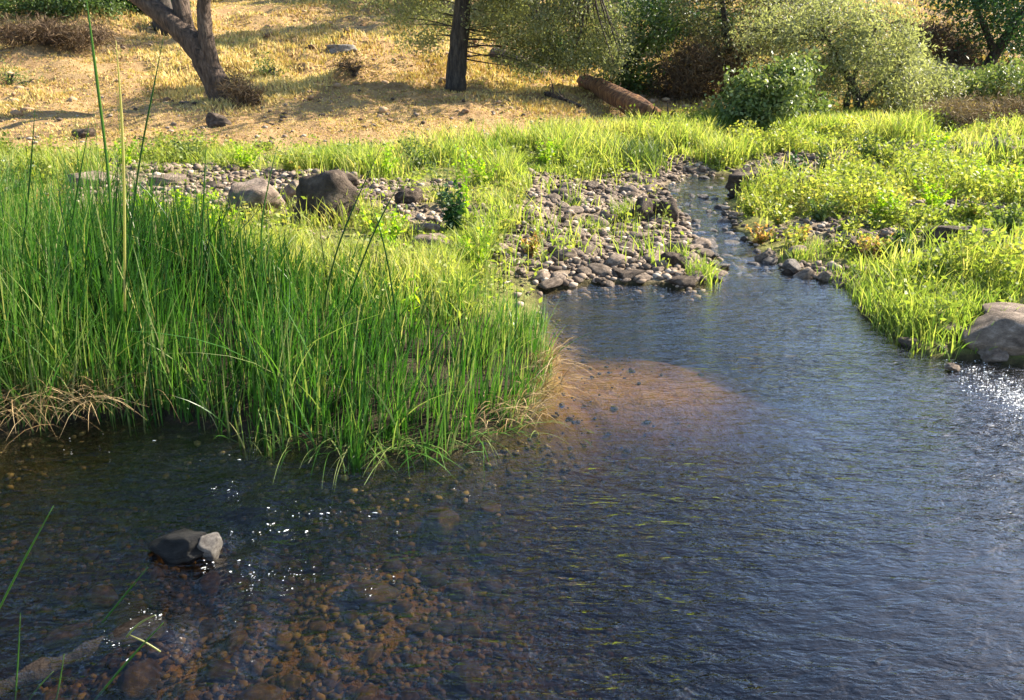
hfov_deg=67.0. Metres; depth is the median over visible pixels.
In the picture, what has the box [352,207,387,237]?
weed
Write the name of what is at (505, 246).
cobble
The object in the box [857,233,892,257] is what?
weed
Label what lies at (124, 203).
reed stem
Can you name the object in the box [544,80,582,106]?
branch
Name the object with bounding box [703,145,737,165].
weed
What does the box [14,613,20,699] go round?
grass stalk
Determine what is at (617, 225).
cobble
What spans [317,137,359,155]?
weed
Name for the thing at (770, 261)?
riffle stone
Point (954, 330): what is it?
stone
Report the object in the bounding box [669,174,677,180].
cobble
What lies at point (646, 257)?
cobble
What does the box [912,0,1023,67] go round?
oak tree
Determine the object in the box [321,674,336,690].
sunken stone
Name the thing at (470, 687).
sunken stone
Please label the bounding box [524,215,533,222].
cobble
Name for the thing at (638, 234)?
cobble
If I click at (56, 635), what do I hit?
sunken stone
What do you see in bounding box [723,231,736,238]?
riffle stone
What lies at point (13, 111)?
clods
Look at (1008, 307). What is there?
boulder
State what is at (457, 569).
sunken stone
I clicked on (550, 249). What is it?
cobble
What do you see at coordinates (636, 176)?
cobble
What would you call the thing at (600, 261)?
cobble
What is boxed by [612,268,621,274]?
cobble
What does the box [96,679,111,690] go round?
sunken stone
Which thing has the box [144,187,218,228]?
weed
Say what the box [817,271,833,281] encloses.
rock
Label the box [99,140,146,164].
weed
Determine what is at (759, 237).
weed
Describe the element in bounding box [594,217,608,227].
cobble
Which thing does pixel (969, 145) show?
rock
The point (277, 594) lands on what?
sunken stone
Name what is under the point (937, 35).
dry bush
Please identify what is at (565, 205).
cobble
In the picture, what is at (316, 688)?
bed gravel
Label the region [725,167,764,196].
rock
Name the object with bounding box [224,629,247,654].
sunken stone
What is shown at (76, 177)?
rock
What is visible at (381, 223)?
weed
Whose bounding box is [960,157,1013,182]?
weed
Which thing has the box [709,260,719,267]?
riffle stone
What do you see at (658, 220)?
cobble
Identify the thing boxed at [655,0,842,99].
oak tree
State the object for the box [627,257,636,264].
cobble
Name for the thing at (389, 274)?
reed stem
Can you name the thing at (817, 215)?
weed
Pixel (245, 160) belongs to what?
weed
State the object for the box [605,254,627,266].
cobble
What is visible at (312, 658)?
sunken stone
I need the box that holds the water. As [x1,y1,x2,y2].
[0,175,1023,699]
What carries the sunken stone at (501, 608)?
on the ground at (930, 606)
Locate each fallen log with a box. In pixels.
[489,43,546,76]
[576,73,661,119]
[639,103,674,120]
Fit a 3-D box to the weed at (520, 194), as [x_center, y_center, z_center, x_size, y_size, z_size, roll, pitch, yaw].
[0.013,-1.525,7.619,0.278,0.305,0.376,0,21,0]
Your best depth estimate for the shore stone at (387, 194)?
7.63 m
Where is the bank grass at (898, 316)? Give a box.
[771,232,1023,362]
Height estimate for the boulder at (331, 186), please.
0.605 m
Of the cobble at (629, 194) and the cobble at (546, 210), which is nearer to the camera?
the cobble at (546, 210)
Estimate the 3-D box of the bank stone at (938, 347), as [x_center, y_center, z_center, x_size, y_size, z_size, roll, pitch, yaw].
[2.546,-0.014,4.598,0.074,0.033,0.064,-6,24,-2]
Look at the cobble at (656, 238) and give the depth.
6.94 m
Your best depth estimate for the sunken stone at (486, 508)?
3.35 m
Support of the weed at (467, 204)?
on the ground at (930, 606)
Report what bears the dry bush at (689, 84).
on the ground at (930, 606)
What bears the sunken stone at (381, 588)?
on the ground at (930, 606)
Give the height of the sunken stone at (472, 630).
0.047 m
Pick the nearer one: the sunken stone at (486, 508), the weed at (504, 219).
the sunken stone at (486, 508)
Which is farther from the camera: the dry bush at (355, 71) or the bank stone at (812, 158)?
the dry bush at (355, 71)
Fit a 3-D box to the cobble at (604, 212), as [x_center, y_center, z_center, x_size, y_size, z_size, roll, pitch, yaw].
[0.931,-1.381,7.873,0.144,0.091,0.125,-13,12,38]
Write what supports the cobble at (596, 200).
on the ground at (930, 606)
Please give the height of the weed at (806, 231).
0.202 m
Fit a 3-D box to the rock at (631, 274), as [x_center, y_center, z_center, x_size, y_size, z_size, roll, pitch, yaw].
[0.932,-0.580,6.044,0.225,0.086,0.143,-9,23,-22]
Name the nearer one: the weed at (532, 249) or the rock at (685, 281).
the rock at (685, 281)
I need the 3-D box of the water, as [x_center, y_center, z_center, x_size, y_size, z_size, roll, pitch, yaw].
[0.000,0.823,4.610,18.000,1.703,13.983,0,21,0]
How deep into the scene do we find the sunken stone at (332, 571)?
3.06 m
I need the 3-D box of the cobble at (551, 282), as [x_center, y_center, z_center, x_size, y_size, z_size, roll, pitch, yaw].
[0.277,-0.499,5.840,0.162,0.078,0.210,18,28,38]
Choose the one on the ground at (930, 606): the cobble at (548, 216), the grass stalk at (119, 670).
the cobble at (548, 216)
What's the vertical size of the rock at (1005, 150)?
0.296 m
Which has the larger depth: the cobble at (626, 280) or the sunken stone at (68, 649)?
the cobble at (626, 280)
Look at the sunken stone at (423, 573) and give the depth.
2.98 m
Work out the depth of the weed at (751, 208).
7.88 m
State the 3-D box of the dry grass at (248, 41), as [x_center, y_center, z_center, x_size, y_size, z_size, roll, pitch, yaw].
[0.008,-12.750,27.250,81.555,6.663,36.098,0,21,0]
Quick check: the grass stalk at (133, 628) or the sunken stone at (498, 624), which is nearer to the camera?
the grass stalk at (133, 628)
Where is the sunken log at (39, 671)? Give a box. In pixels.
[0,636,115,697]
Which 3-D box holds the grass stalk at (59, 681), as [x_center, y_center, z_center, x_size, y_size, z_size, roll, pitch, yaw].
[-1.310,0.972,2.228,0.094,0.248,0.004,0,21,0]
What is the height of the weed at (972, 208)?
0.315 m
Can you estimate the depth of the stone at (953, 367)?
4.35 m
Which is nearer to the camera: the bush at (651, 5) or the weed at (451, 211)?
the weed at (451, 211)
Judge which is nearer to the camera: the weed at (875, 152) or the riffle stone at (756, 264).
the riffle stone at (756, 264)
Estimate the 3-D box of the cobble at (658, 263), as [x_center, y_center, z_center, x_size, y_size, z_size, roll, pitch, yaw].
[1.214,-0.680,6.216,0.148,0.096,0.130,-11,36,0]
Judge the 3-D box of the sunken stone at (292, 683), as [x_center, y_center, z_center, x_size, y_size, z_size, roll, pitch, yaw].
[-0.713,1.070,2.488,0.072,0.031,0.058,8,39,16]
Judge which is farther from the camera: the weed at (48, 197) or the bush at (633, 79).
the bush at (633, 79)
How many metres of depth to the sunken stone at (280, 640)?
2.63 m
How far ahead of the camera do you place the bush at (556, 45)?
19.76 m
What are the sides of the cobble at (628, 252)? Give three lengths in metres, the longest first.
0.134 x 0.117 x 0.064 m
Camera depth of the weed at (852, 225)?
6.87 m
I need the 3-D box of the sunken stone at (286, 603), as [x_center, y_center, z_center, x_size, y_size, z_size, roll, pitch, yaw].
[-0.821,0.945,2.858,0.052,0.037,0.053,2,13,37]
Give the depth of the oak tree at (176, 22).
13.68 m
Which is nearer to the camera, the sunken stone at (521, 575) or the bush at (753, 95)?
the sunken stone at (521, 575)
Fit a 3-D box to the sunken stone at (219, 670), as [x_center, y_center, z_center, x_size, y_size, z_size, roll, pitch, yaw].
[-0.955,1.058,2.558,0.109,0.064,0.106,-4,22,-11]
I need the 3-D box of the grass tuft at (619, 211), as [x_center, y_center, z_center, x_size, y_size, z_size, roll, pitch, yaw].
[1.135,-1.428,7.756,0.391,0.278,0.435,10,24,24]
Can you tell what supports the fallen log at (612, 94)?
on the ground at (930, 606)
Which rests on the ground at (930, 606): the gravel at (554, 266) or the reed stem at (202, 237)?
the gravel at (554, 266)
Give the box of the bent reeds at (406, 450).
[216,419,592,501]
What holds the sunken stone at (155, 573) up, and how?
on the ground at (930, 606)
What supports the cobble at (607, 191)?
on the ground at (930, 606)
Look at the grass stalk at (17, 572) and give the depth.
2.07 m
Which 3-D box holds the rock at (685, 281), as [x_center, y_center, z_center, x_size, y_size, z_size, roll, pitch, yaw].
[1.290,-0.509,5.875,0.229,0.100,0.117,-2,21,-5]
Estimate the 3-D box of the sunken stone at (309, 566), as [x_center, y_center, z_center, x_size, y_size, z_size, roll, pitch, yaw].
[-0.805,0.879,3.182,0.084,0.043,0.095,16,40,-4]
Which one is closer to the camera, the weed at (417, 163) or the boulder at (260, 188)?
the boulder at (260, 188)
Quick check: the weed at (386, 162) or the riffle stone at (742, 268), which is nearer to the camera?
the riffle stone at (742, 268)
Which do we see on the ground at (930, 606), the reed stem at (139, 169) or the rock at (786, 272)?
the rock at (786, 272)
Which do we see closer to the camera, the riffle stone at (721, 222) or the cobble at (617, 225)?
the cobble at (617, 225)
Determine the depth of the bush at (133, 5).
24.80 m
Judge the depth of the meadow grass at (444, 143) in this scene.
8.93 m
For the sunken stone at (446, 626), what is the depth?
2.73 m
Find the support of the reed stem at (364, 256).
attached to the reeds at (47, 328)
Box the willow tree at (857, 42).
[719,0,968,115]
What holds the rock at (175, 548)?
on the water
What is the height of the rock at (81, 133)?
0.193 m
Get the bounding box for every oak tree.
[129,0,233,102]
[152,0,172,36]
[342,0,646,92]
[523,0,539,25]
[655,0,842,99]
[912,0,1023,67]
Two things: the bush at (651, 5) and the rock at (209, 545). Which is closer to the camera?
the rock at (209, 545)
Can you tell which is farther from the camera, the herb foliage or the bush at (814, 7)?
the bush at (814, 7)
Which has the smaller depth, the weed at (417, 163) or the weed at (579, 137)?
the weed at (417, 163)
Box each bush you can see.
[0,0,135,20]
[0,9,127,55]
[0,55,54,87]
[109,0,190,14]
[208,64,272,108]
[245,43,289,76]
[317,45,376,79]
[504,15,620,71]
[579,0,686,95]
[602,0,749,41]
[638,22,751,104]
[700,45,846,127]
[751,0,862,32]
[887,9,989,65]
[889,47,980,106]
[905,86,1023,130]
[934,54,1023,103]
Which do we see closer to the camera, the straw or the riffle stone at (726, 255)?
the straw
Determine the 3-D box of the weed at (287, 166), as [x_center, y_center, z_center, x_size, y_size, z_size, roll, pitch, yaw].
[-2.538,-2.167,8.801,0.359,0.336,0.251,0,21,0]
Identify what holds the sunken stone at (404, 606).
on the ground at (930, 606)
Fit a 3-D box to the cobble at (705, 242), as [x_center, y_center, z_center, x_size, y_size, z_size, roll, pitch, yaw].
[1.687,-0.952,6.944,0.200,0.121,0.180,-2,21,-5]
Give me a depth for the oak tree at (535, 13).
24.52 m
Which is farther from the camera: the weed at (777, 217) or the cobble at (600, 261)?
the weed at (777, 217)
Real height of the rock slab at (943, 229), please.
0.214 m
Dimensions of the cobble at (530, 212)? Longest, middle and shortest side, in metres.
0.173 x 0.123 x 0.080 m
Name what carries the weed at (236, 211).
on the ground at (930, 606)
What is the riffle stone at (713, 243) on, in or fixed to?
on the ground at (930, 606)
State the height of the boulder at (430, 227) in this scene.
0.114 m
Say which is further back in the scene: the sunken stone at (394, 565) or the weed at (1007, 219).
the weed at (1007, 219)
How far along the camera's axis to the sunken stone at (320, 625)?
2.69 m
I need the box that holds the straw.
[0,336,602,453]
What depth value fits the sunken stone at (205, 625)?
2.76 m
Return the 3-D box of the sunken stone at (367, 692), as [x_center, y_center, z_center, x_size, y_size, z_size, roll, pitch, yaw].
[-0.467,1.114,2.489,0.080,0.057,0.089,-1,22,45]
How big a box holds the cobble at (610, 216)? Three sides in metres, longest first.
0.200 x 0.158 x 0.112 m
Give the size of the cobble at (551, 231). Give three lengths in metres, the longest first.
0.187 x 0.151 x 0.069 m
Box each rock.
[67,171,118,187]
[71,128,95,138]
[106,615,166,646]
[147,173,188,185]
[147,528,206,566]
[197,532,222,560]
[205,112,231,127]
[327,44,356,54]
[615,269,646,280]
[632,196,652,220]
[653,197,678,222]
[660,252,685,267]
[668,275,695,287]
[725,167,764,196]
[754,249,777,266]
[780,269,795,279]
[790,175,816,192]
[793,268,815,282]
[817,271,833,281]
[831,235,863,251]
[955,141,984,153]
[989,139,1023,153]
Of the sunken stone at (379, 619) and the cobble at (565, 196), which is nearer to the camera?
the sunken stone at (379, 619)
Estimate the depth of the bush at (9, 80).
16.03 m
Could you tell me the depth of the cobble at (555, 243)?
6.69 m
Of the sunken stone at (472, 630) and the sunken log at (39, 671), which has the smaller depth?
the sunken log at (39, 671)
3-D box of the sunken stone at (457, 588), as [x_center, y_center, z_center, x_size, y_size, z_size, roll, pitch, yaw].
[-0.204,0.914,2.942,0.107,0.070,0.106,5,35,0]
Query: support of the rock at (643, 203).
on the ground at (930, 606)
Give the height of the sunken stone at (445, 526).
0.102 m
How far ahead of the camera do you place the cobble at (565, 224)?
7.30 m
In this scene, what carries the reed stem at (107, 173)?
attached to the reeds at (47, 328)
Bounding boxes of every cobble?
[493,243,507,251]
[517,268,526,274]
[522,209,537,216]
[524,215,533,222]
[524,259,540,266]
[531,270,550,281]
[536,263,548,269]
[538,277,562,288]
[539,207,549,215]
[545,214,556,219]
[545,230,561,234]
[546,219,558,225]
[546,235,568,245]
[547,245,562,253]
[548,193,561,199]
[550,188,571,196]
[551,272,565,279]
[553,249,577,260]
[557,202,569,208]
[559,216,571,222]
[560,223,570,226]
[561,182,573,188]
[562,195,572,203]
[568,206,583,213]
[569,228,585,237]
[572,197,586,205]
[572,248,584,255]
[573,258,581,263]
[575,241,587,246]
[576,266,591,275]
[583,246,599,254]
[585,181,598,188]
[588,263,613,276]
[590,199,599,205]
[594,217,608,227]
[596,259,604,262]
[598,227,606,233]
[599,173,610,177]
[599,209,609,216]
[601,195,613,201]
[603,214,617,223]
[604,189,617,195]
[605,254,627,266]
[605,280,614,287]
[606,239,619,243]
[607,193,618,200]
[612,222,626,228]
[612,247,622,252]
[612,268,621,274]
[618,241,636,247]
[619,184,637,192]
[621,249,634,255]
[621,278,630,281]
[622,192,635,197]
[627,173,642,180]
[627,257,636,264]
[629,231,646,238]
[633,272,650,280]
[643,179,656,183]
[643,184,657,189]
[643,250,663,262]
[646,270,653,275]
[649,167,661,172]
[651,236,664,241]
[652,217,666,224]
[652,266,663,272]
[654,259,669,269]
[665,241,684,249]
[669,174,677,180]
[679,221,688,225]
[683,256,693,267]
[686,253,699,262]
[686,270,702,281]
[689,237,710,248]
[691,244,703,249]
[694,248,714,257]
[698,168,705,171]
[707,267,727,276]
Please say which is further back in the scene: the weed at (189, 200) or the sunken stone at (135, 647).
the weed at (189, 200)
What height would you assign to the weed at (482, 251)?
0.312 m
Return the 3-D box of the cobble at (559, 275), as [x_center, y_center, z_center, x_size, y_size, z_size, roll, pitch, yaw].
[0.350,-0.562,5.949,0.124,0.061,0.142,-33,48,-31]
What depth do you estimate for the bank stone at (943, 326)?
4.75 m
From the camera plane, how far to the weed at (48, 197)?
6.72 m
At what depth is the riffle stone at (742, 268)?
6.40 m
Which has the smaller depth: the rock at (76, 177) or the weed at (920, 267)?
the weed at (920, 267)
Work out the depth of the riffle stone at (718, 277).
6.03 m
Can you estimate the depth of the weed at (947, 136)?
10.32 m
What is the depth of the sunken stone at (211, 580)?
3.08 m
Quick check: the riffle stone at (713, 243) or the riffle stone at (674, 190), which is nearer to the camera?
the riffle stone at (713, 243)
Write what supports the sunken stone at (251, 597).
on the ground at (930, 606)
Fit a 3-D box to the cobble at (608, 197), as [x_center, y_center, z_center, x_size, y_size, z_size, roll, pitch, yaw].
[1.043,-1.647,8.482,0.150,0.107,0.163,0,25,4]
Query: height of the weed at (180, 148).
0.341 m
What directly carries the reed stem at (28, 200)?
attached to the reeds at (47, 328)
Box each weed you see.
[1,157,34,192]
[29,185,69,211]
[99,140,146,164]
[122,188,158,210]
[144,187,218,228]
[169,136,202,162]
[208,205,244,235]
[223,139,264,166]
[272,144,305,171]
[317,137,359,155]
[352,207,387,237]
[359,143,403,176]
[359,206,408,249]
[400,131,433,169]
[401,271,419,320]
[426,158,452,207]
[437,179,465,229]
[452,144,471,216]
[457,227,493,265]
[467,153,498,182]
[474,217,510,241]
[500,180,526,204]
[520,230,544,256]
[536,135,570,163]
[569,130,595,148]
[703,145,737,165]
[737,193,770,215]
[746,222,777,243]
[759,196,798,224]
[760,148,811,177]
[782,223,811,241]
[807,194,839,221]
[814,139,837,168]
[834,206,871,232]
[853,132,881,163]
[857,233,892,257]
[864,135,903,164]
[867,187,906,219]
[886,229,914,254]
[894,158,919,182]
[899,203,937,234]
[913,256,940,278]
[914,175,960,208]
[923,124,955,153]
[957,189,1009,216]
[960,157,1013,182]
[974,234,1005,260]
[986,196,1023,232]
[989,161,1023,197]
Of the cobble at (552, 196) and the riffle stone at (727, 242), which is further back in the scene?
the cobble at (552, 196)
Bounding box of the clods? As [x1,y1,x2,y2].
[2,2,1022,123]
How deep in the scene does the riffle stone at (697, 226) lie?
7.72 m
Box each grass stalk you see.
[0,507,52,607]
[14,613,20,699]
[29,671,53,699]
[55,657,63,699]
[94,622,163,699]
[101,567,147,622]
[126,615,154,637]
[130,635,160,651]
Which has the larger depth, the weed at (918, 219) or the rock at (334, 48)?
the rock at (334, 48)
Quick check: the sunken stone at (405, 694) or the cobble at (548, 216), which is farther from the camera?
the cobble at (548, 216)
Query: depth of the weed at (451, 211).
6.67 m
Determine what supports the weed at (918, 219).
on the ground at (930, 606)
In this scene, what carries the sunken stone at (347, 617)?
on the ground at (930, 606)
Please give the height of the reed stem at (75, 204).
0.971 m
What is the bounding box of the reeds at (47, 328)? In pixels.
[0,91,594,475]
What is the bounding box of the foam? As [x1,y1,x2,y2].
[109,359,1023,660]
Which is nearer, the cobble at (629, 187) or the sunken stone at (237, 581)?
the sunken stone at (237, 581)
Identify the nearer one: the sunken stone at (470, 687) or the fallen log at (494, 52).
the sunken stone at (470, 687)
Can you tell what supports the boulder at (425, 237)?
on the ground at (930, 606)
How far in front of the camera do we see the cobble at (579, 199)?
8.04 m
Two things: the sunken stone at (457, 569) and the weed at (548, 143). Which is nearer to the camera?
the sunken stone at (457, 569)
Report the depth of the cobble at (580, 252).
6.33 m
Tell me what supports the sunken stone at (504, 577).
on the ground at (930, 606)
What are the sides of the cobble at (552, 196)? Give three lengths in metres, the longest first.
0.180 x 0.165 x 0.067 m
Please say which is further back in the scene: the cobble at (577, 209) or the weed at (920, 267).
the cobble at (577, 209)
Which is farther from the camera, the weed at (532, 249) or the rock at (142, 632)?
the weed at (532, 249)
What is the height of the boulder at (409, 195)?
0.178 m
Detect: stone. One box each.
[0,613,24,635]
[41,685,61,699]
[42,622,88,650]
[57,646,73,656]
[61,666,77,681]
[82,584,117,609]
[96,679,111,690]
[105,598,146,633]
[108,655,122,668]
[117,658,161,699]
[131,643,145,649]
[149,567,165,583]
[152,553,163,562]
[159,629,173,641]
[160,163,173,172]
[181,690,197,699]
[190,564,203,579]
[190,609,203,619]
[198,619,217,635]
[199,571,221,594]
[203,180,221,186]
[205,658,238,681]
[211,183,223,188]
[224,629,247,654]
[225,164,239,170]
[234,578,249,588]
[234,682,282,699]
[235,592,256,609]
[249,659,266,676]
[261,602,275,611]
[267,561,280,571]
[270,584,297,598]
[272,631,292,649]
[281,674,301,691]
[283,600,297,609]
[302,651,319,671]
[305,554,323,572]
[307,620,326,633]
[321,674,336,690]
[322,563,346,579]
[329,627,346,640]
[342,609,357,625]
[348,579,399,606]
[351,684,376,699]
[362,642,383,665]
[373,614,389,624]
[377,190,393,199]
[381,558,401,571]
[393,601,412,613]
[398,689,419,699]
[405,653,420,668]
[406,561,416,568]
[406,623,429,634]
[416,565,448,588]
[425,506,458,536]
[432,620,454,636]
[444,577,471,601]
[448,659,481,699]
[449,647,460,662]
[451,605,463,616]
[453,564,465,574]
[461,619,481,637]
[476,548,495,557]
[479,576,502,598]
[481,503,500,514]
[492,620,510,632]
[494,603,508,617]
[497,574,511,582]
[508,568,541,581]
[520,584,535,594]
[545,609,559,618]
[670,189,678,193]
[691,219,700,223]
[691,224,700,228]
[698,175,709,182]
[698,194,708,199]
[701,201,710,206]
[705,214,714,221]
[708,237,717,249]
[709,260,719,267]
[713,204,723,210]
[713,275,724,282]
[715,219,729,225]
[719,263,730,269]
[720,254,732,259]
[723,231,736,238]
[723,240,739,245]
[735,265,747,273]
[745,262,761,268]
[752,248,760,253]
[752,292,761,295]
[761,256,777,266]
[782,259,800,272]
[785,245,806,255]
[786,279,805,288]
[806,156,820,160]
[831,279,843,287]
[898,337,921,350]
[933,322,952,334]
[935,344,946,350]
[944,363,959,371]
[946,324,964,338]
[977,347,1008,362]
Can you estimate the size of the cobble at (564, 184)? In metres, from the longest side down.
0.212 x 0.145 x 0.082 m
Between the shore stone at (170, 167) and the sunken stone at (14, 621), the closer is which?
the sunken stone at (14, 621)
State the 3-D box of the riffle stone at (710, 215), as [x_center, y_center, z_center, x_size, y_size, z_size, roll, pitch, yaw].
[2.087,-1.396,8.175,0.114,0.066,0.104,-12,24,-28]
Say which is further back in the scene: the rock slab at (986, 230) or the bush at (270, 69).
the bush at (270, 69)
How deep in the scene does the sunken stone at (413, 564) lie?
3.07 m
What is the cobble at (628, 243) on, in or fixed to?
on the ground at (930, 606)
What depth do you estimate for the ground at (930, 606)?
3.79 m
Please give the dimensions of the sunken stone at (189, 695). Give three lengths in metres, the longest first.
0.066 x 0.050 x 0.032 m
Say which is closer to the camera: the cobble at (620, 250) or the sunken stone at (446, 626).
the sunken stone at (446, 626)
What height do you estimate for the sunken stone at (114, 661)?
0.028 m
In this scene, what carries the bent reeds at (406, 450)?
on the water
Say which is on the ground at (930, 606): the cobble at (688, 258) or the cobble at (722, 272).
the cobble at (688, 258)
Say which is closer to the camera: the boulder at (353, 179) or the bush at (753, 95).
the boulder at (353, 179)
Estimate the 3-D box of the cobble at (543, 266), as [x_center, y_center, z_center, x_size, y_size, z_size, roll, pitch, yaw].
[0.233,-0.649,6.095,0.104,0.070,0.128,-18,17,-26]
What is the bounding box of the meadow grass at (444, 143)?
[0,104,1023,322]
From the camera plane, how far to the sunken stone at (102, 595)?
3.01 m
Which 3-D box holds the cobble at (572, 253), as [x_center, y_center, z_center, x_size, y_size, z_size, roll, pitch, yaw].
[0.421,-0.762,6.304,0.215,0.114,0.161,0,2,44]
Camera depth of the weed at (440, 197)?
7.36 m
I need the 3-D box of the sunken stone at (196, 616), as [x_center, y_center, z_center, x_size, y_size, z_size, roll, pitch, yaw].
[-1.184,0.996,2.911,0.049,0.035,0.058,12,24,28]
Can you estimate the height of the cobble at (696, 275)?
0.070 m
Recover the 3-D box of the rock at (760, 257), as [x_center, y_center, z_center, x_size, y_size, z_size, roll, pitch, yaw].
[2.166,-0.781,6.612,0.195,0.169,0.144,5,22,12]
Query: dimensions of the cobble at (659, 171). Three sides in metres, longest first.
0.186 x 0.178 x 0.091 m
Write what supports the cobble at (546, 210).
on the ground at (930, 606)
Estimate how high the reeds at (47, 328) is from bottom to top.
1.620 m
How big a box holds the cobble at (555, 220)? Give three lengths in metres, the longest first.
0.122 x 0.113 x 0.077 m
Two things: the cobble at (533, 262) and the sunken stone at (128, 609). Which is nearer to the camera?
the sunken stone at (128, 609)
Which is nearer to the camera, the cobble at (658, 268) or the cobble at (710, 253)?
the cobble at (658, 268)
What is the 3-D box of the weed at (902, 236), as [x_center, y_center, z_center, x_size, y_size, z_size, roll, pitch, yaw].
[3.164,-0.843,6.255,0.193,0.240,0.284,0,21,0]
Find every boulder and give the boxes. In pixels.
[228,178,285,214]
[281,180,298,200]
[294,170,360,225]
[345,173,359,185]
[394,187,423,203]
[410,222,440,232]
[411,233,451,250]
[961,311,1023,355]
[981,302,1023,314]
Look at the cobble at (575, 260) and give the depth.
6.19 m
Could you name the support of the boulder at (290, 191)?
on the ground at (930, 606)
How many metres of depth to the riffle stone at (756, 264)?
6.49 m
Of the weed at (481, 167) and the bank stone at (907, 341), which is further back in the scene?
the weed at (481, 167)
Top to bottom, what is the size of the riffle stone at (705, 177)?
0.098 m
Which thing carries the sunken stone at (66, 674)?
on the ground at (930, 606)
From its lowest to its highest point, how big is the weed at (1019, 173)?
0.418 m
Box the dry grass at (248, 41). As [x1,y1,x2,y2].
[0,0,1023,143]
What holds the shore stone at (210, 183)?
on the ground at (930, 606)
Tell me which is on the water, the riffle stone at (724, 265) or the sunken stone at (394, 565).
the riffle stone at (724, 265)
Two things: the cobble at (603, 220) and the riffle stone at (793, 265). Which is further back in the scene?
the cobble at (603, 220)
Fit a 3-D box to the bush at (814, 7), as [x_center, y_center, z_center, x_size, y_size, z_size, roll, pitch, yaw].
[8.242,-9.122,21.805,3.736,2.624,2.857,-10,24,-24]
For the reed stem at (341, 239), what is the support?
attached to the reeds at (47, 328)
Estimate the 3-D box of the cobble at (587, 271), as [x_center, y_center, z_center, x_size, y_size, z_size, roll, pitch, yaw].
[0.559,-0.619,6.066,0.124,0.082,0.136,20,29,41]
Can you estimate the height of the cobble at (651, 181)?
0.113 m
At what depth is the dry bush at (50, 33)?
18.95 m
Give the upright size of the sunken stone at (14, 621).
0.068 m
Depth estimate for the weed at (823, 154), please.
9.93 m
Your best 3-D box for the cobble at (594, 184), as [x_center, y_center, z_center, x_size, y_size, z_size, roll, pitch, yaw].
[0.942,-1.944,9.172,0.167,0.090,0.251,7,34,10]
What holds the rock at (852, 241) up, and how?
on the ground at (930, 606)
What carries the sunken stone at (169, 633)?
on the ground at (930, 606)
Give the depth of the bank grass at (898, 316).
5.10 m
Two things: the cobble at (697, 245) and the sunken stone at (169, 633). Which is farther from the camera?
the cobble at (697, 245)
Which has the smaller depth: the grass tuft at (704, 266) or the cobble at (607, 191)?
the grass tuft at (704, 266)
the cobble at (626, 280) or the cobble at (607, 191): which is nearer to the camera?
the cobble at (626, 280)
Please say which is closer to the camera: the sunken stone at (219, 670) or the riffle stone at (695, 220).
the sunken stone at (219, 670)
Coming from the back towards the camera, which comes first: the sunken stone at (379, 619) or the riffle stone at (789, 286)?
the riffle stone at (789, 286)
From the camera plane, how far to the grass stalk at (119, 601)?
2.11 m
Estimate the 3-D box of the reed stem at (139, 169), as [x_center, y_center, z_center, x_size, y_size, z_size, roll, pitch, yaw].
[-1.646,-0.794,3.448,0.371,1.117,0.008,0,21,0]
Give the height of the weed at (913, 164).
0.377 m
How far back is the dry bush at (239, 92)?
13.64 m
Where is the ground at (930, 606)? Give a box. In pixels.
[0,0,1023,699]
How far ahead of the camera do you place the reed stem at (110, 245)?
3.96 m
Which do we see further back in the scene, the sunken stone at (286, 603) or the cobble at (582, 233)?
the cobble at (582, 233)
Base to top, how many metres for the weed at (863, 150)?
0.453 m
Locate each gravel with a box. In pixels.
[0,86,1022,342]
[0,288,802,699]
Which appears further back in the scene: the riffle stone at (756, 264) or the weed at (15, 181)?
the weed at (15, 181)
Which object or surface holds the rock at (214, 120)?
on the ground at (930, 606)
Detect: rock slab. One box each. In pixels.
[922,225,986,244]
[978,228,993,237]
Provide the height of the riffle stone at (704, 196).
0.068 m
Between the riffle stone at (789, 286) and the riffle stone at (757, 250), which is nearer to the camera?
the riffle stone at (789, 286)
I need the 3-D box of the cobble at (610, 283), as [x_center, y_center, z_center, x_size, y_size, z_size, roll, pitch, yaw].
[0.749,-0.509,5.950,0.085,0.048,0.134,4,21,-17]
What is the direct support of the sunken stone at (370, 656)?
on the ground at (930, 606)
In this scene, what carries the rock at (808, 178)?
on the ground at (930, 606)
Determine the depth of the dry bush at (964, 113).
12.82 m
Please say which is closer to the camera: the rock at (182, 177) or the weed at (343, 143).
the rock at (182, 177)
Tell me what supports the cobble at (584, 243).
on the ground at (930, 606)
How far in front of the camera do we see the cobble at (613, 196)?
8.66 m
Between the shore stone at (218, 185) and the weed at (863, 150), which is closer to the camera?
the shore stone at (218, 185)
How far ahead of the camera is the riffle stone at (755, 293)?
6.14 m
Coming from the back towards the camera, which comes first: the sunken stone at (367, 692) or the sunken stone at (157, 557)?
the sunken stone at (157, 557)
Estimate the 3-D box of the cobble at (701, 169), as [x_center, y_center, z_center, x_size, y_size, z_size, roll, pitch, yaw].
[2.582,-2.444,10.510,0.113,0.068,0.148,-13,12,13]
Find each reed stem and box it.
[17,110,34,301]
[59,121,89,303]
[86,0,115,320]
[92,157,117,319]
[116,44,125,310]
[125,37,163,288]
[199,136,206,319]
[260,148,276,319]
[321,147,380,317]
[340,185,398,320]
[374,210,398,339]
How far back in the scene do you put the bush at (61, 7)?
23.46 m
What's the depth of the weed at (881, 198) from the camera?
7.13 m
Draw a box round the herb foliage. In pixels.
[0,101,1023,330]
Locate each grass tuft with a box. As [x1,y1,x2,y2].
[556,192,589,205]
[576,214,614,234]
[595,131,677,172]
[607,195,636,219]
[663,241,696,257]
[681,250,729,290]
[785,245,815,261]

